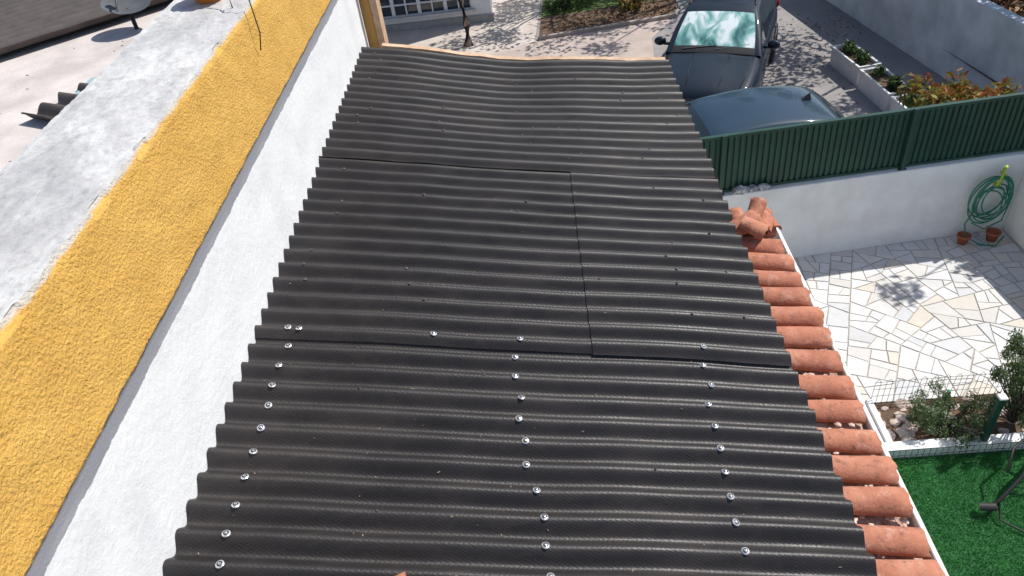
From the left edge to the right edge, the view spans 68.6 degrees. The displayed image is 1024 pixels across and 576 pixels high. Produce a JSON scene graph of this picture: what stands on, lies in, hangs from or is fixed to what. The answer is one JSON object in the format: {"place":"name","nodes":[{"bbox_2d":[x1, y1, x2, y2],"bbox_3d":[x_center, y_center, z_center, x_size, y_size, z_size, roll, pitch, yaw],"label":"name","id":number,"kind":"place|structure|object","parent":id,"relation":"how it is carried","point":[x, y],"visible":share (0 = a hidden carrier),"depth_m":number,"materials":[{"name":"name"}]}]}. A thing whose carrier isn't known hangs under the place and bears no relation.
{"place":"outdoors","nodes":[
{"label":"outdoors","id":0,"kind":"place"},
{"bbox_2d":[387,0,540,54],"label":"garden path","id":1,"kind":"structure","parent":0,"point":[513,24],"depth_m":18.96,"materials":[{"name":"white stone"}]},
{"bbox_2d":[385,13,494,32],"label":"plinth","id":2,"kind":"structure","parent":1,"relation":"on","point":[436,23],"depth_m":19.42,"materials":[{"name":"grey concrete"}]},
{"bbox_2d":[458,0,472,46],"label":"palm","id":3,"kind":"object","parent":1,"relation":"on","point":[468,42],"visible":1,"depth_m":17.95,"materials":[{"name":"brown plant"}]},
{"bbox_2d":[319,47,718,178],"bbox_3d":[0.050,-1.079,4.409,2.000,0.425,1.571,-5,39,4],"label":"sheet","id":4,"kind":"object","parent":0,"point":[405,95],"visible":0.99,"depth_m":4.31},
{"bbox_2d":[198,80,841,575],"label":"roof crumbs","id":5,"kind":"object","parent":4,"relation":"on","point":[480,436],"visible":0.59,"depth_m":2.53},
{"bbox_2d":[382,43,665,60],"bbox_3d":[0.105,-1.523,5.029,1.864,0.494,0.054,-8,39,0],"label":"end plate","id":6,"kind":"object","parent":4,"relation":"attached to","point":[430,49],"visible":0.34,"depth_m":5.00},
{"bbox_2d":[302,53,745,511],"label":"painted nails","id":7,"kind":"object","parent":4,"relation":"on","point":[424,299],"visible":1,"depth_m":3.38,"materials":[{"name":"black metal"}]},
{"bbox_2d":[541,0,654,17],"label":"lawn","id":8,"kind":"structure","parent":0,"point":[599,4],"depth_m":19.39,"materials":[{"name":"green plant"}]},
{"bbox_2d":[548,0,571,14],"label":"garden shrub","id":9,"kind":"object","parent":8,"relation":"on","point":[553,4],"visible":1,"depth_m":19.22,"materials":[{"name":"green plant"}]},
{"bbox_2d":[535,0,951,116],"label":"driveway","id":10,"kind":"structure","parent":0,"point":[891,57],"depth_m":15.84,"materials":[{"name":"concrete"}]},
{"bbox_2d":[359,0,379,47],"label":"shaft","id":11,"kind":"object","parent":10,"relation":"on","point":[368,21],"depth_m":4.95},
{"bbox_2d":[369,0,388,47],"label":"timber edge","id":12,"kind":"object","parent":11,"relation":"attached to","point":[378,19],"visible":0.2,"depth_m":4.95,"materials":[{"name":"beige wood"}]},
{"bbox_2d":[491,18,672,57],"bbox_3d":[1.554,-5.066,16.813,4.800,0.001,4.000,-5,39,4],"label":"concrete apron","id":13,"kind":"object","parent":10,"relation":"on","point":[632,41],"visible":0.43,"depth_m":17.56,"materials":[{"name":"beige concrete"}]},
{"bbox_2d":[539,0,675,35],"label":"planting bed","id":14,"kind":"object","parent":10,"relation":"on","point":[550,20],"visible":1,"depth_m":18.75,"materials":[{"name":"soil"}]},
{"bbox_2d":[543,0,680,32],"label":"fallen leaves","id":15,"kind":"object","parent":14,"relation":"on","point":[620,13],"visible":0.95,"depth_m":18.68,"materials":[{"name":"brown plant"}]},
{"bbox_2d":[614,0,646,14],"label":"garden shrub","id":16,"kind":"object","parent":14,"relation":"on","point":[628,4],"visible":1,"depth_m":18.68,"materials":[{"name":"green plant"}]},
{"bbox_2d":[538,13,676,39],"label":"bed kerb","id":17,"kind":"structure","parent":10,"relation":"on","point":[607,26],"depth_m":18.09,"materials":[{"name":"concrete"}]},
{"bbox_2d":[654,0,779,102],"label":"parked suv","id":18,"kind":"object","parent":10,"relation":"on","point":[717,46],"visible":0.66,"depth_m":13.82,"materials":[{"name":"blue paint"}]},
{"bbox_2d":[685,86,843,136],"bbox_3d":[3.119,-2.122,11.734,4.398,1.563,2.265,-8,39,0],"label":"parked car","id":19,"kind":"object","parent":10,"relation":"on","point":[745,109],"visible":0.19,"depth_m":11.23,"materials":[{"name":"blue paint"}]},
{"bbox_2d":[769,13,869,114],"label":"driveway leaf litter","id":20,"kind":"object","parent":10,"relation":"on","point":[820,50],"visible":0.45,"depth_m":16.19,"materials":[{"name":"brown plant"}]},
{"bbox_2d":[830,39,881,85],"bbox_3d":[6.752,-4.515,14.781,0.460,0.598,1.120,-10,39,-2],"label":"white planter","id":21,"kind":"object","parent":10,"relation":"on","point":[849,59],"visible":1,"depth_m":14.74,"materials":[{"name":"plastic"}]},
{"bbox_2d":[723,150,1023,257],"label":"wall","id":22,"kind":"structure","parent":10,"relation":"on","point":[871,209],"depth_m":8.21,"materials":[{"name":"white paint"}]},
{"bbox_2d":[729,183,770,194],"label":"crumpled bags","id":23,"kind":"object","parent":22,"relation":"on","point":[741,189],"visible":1,"depth_m":7.94,"materials":[{"name":"white plastic"}]},
{"bbox_2d":[700,92,1023,194],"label":"green screen fence","id":24,"kind":"object","parent":22,"relation":"on","point":[900,139],"visible":0.57,"depth_m":7.78,"materials":[{"name":"metal"}]},
{"bbox_2d":[857,63,905,111],"bbox_3d":[6.877,-3.771,13.840,0.460,0.617,1.120,-9,39,-1],"label":"white planter","id":25,"kind":"object","parent":10,"relation":"on","point":[878,84],"visible":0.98,"depth_m":13.87,"materials":[{"name":"concrete"}]},
{"bbox_2d":[889,94,918,110],"bbox_3d":[7.014,-3.020,12.905,0.460,0.612,1.120,-10,39,-2],"label":"white planter","id":26,"kind":"object","parent":10,"relation":"on","point":[895,105],"visible":0.13,"depth_m":13.17,"materials":[{"name":"concrete"}]},
{"bbox_2d":[894,68,1021,107],"bbox_3d":[7.066,-2.739,11.929,1.635,1.421,1.661,-14,40,-8],"label":"photinia bush","id":27,"kind":"object","parent":26,"relation":"in","point":[934,93],"visible":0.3,"depth_m":11.84,"materials":[{"name":"orange plant"}]},
{"bbox_2d":[826,0,1023,92],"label":"wall","id":28,"kind":"structure","parent":10,"relation":"on","point":[985,37],"depth_m":13.89,"materials":[{"name":"white paint"}]},
{"bbox_2d":[1003,173,1023,249],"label":"return wall","id":29,"kind":"structure","parent":10,"relation":"on","point":[1013,228],"depth_m":8.30,"materials":[{"name":"white paint"}]},
{"bbox_2d":[939,0,1023,92],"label":"neighbour ground","id":30,"kind":"structure","parent":0,"point":[988,77],"depth_m":13.45,"materials":[{"name":"concrete"}]},
{"bbox_2d":[989,0,1023,16],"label":"dry leaf heap","id":31,"kind":"object","parent":30,"relation":"on","point":[1013,6],"visible":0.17,"depth_m":14.34,"materials":[{"name":"brown plant"}]},
{"label":"ground","id":32,"kind":"structure","parent":0,"visible":0},
{"bbox_2d":[0,0,368,171],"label":"neighbour terrace","id":33,"kind":"structure","parent":32,"relation":"on","point":[52,67],"depth_m":3.56,"materials":[{"name":"white concrete"}]},
{"bbox_2d":[21,83,88,120],"bbox_3d":[-1.863,-0.771,3.143,0.187,0.051,0.302,13,43,23],"label":"corrugated sheet offcut","id":34,"kind":"object","parent":33,"relation":"on","point":[48,111],"visible":0.54,"depth_m":3.11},
{"bbox_2d":[0,0,168,54],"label":"neighbour corrugated roof","id":35,"kind":"structure","parent":33,"relation":"on","point":[24,23],"depth_m":3.97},
{"bbox_2d":[75,77,95,93],"bbox_3d":[-1.826,-0.873,3.256,0.078,0.030,0.200,8,42,19],"label":"glass scrap","id":36,"kind":"object","parent":33,"relation":"on","point":[88,81],"visible":0.2,"depth_m":3.28,"materials":[{"name":"glass"}]},
{"bbox_2d":[100,0,150,29],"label":"satellite dish","id":37,"kind":"object","parent":33,"relation":"on","point":[129,7],"visible":1,"depth_m":3.80,"materials":[{"name":"metal"}]},
{"bbox_2d":[385,0,492,24],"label":"walls","id":38,"kind":"structure","parent":32,"relation":"on","point":[483,6],"depth_m":19.30,"materials":[{"name":"white paint"}]},
{"bbox_2d":[381,0,472,18],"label":"window frames","id":39,"kind":"structure","parent":38,"relation":"attached to","point":[392,5],"depth_m":19.25,"materials":[{"name":"white metal"}]},
{"bbox_2d":[379,0,469,16],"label":"window glass","id":40,"kind":"object","parent":39,"relation":"in","point":[425,7],"visible":0.6,"depth_m":19.30,"materials":[{"name":"glass"}]},
{"bbox_2d":[384,8,475,22],"bbox_3d":[-2.361,-6.973,19.292,2.870,0.070,0.097,-5,39,4],"label":"window sill","id":41,"kind":"structure","parent":38,"relation":"attached to","point":[438,14],"depth_m":19.24,"materials":[{"name":"stone"}]},
{"bbox_2d":[794,229,1023,402],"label":"patio","id":42,"kind":"structure","parent":32,"relation":"on","point":[934,307],"depth_m":7.73,"materials":[{"name":"stone"}]},
{"bbox_2d":[865,399,892,441],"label":"white kerb","id":43,"kind":"structure","parent":42,"relation":"on","point":[877,419],"depth_m":6.64,"materials":[{"name":"white concrete"}]},
{"bbox_2d":[871,372,1008,402],"bbox_3d":[4.195,0.854,6.723,1.883,0.312,0.008,-5,39,4],"label":"wire edging fence","id":44,"kind":"object","parent":42,"relation":"on","point":[892,381],"visible":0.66,"depth_m":6.74,"materials":[{"name":"metal"}]},
{"bbox_2d":[874,393,1023,441],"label":"flower bed soil","id":45,"kind":"structure","parent":42,"relation":"on","point":[888,415],"depth_m":6.63,"materials":[{"name":"brown soil"}]},
{"bbox_2d":[868,395,1023,440],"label":"bed stones","id":46,"kind":"object","parent":45,"relation":"on","point":[907,430],"visible":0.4,"depth_m":6.60,"materials":[{"name":"grey stone"}]},
{"bbox_2d":[905,377,989,449],"bbox_3d":[3.725,1.084,6.415,0.657,0.442,0.572,21,47,31],"label":"rosemary bush","id":47,"kind":"object","parent":45,"relation":"on","point":[930,415],"visible":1,"depth_m":6.38,"materials":[{"name":"green plant"}]},
{"bbox_2d":[984,328,1023,428],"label":"lavender bush","id":48,"kind":"object","parent":45,"relation":"on","point":[1014,403],"visible":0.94,"depth_m":6.24,"materials":[{"name":"green plant"}]},
{"bbox_2d":[884,432,1023,457],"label":"white kerb","id":49,"kind":"structure","parent":42,"relation":"on","point":[948,442],"depth_m":6.33,"materials":[{"name":"white concrete"}]},
{"bbox_2d":[980,393,1008,441],"bbox_3d":[3.937,1.068,6.146,0.064,0.540,0.064,-5,39,4],"label":"green fence post","id":50,"kind":"object","parent":49,"relation":"on","point":[996,410],"visible":1,"depth_m":6.11,"materials":[{"name":"metal"}]},
{"bbox_2d":[891,449,1023,575],"bbox_3d":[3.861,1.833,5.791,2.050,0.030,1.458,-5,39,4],"label":"artificial grass","id":51,"kind":"structure","parent":42,"relation":"on","point":[995,518],"depth_m":5.96,"materials":[{"name":"green plastic"}]},
{"bbox_2d":[888,442,1023,461],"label":"green wire fence","id":52,"kind":"object","parent":51,"relation":"on","point":[892,456],"visible":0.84,"depth_m":6.28,"materials":[{"name":"metal"}]},
{"bbox_2d":[979,438,1023,532],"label":"black cable","id":53,"kind":"object","parent":51,"relation":"on","point":[998,501],"visible":1,"depth_m":5.84,"materials":[{"name":"rubber"}]},
{"bbox_2d":[956,231,971,244],"bbox_3d":[5.059,-0.550,8.424,0.147,0.112,0.147,-5,39,4],"label":"terracotta pot","id":54,"kind":"object","parent":42,"relation":"on","point":[962,239],"visible":1,"depth_m":8.40,"materials":[{"name":"red ceramic"}]},
{"bbox_2d":[964,165,1013,245],"bbox_3d":[5.200,-0.906,8.140,0.483,0.972,0.233,-1,40,9],"label":"garden hose","id":55,"kind":"object","parent":42,"relation":"on","point":[993,180],"visible":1,"depth_m":8.14,"materials":[{"name":"plastic"}]},
{"bbox_2d":[985,227,1001,241],"bbox_3d":[5.376,-0.587,8.408,0.157,0.120,0.157,-5,39,4],"label":"terracotta pot","id":56,"kind":"object","parent":42,"relation":"on","point":[993,234],"visible":1,"depth_m":8.39,"materials":[{"name":"red ceramic"}]},
{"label":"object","id":57,"kind":"object","parent":32,"relation":"on","visible":0},
{"bbox_2d":[0,0,250,320],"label":"cap","id":58,"kind":"object","parent":57,"relation":"on","point":[59,173],"visible":1,"depth_m":2.18,"materials":[{"name":"concrete"}]},
{"bbox_2d":[196,0,219,3],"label":"orange flower pot","id":59,"kind":"object","parent":58,"relation":"on","point":[205,1],"visible":1,"depth_m":3.05,"materials":[{"name":"orange ceramic"}]},
{"bbox_2d":[0,0,368,575],"bbox_3d":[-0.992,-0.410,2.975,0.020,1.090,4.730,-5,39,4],"label":"parapet wall","id":60,"kind":"structure","parent":57,"relation":"attached to","point":[130,320],"depth_m":2.13,"materials":[{"name":"white paint"}]},
{"bbox_2d":[230,0,260,49],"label":"wire bracket","id":61,"kind":"object","parent":60,"relation":"attached to","point":[255,20],"visible":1,"depth_m":2.98,"materials":[{"name":"metal"}]},
{"bbox_3d":[1.393,2.970,3.497,0.188,4.520,4.620,-5,39,4],"label":"eave wall","id":62,"kind":"object","parent":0,"visible":0},
{"bbox_2d":[729,197,948,575],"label":"clay tile eave","id":63,"kind":"object","parent":62,"relation":"attached to","point":[889,521],"visible":0.71,"depth_m":2.76,"materials":[{"name":"ceramic"}]},
{"bbox_2d":[163,338,876,575],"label":"sheet","id":64,"kind":"object","parent":63,"relation":"on","point":[303,509],"visible":0.97,"depth_m":2.39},
{"bbox_2d":[215,324,749,575],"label":"roofing screws","id":65,"kind":"object","parent":64,"relation":"on","point":[219,564],"visible":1,"depth_m":2.42,"materials":[{"name":"metal"}]},
{"bbox_2d":[570,172,790,365],"bbox_3d":[0.683,-0.160,3.361,0.758,0.189,1.342,-5,39,4],"label":"sheet","id":66,"kind":"object","parent":63,"relation":"on","point":[630,229],"visible":0.98,"depth_m":3.23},
{"bbox_2d":[255,157,592,353],"bbox_3d":[-0.318,-0.213,3.318,1.256,0.284,1.343,-5,39,4],"label":"sheet","id":67,"kind":"object","parent":66,"relation":"on","point":[367,243],"visible":0.98,"depth_m":3.18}
]}

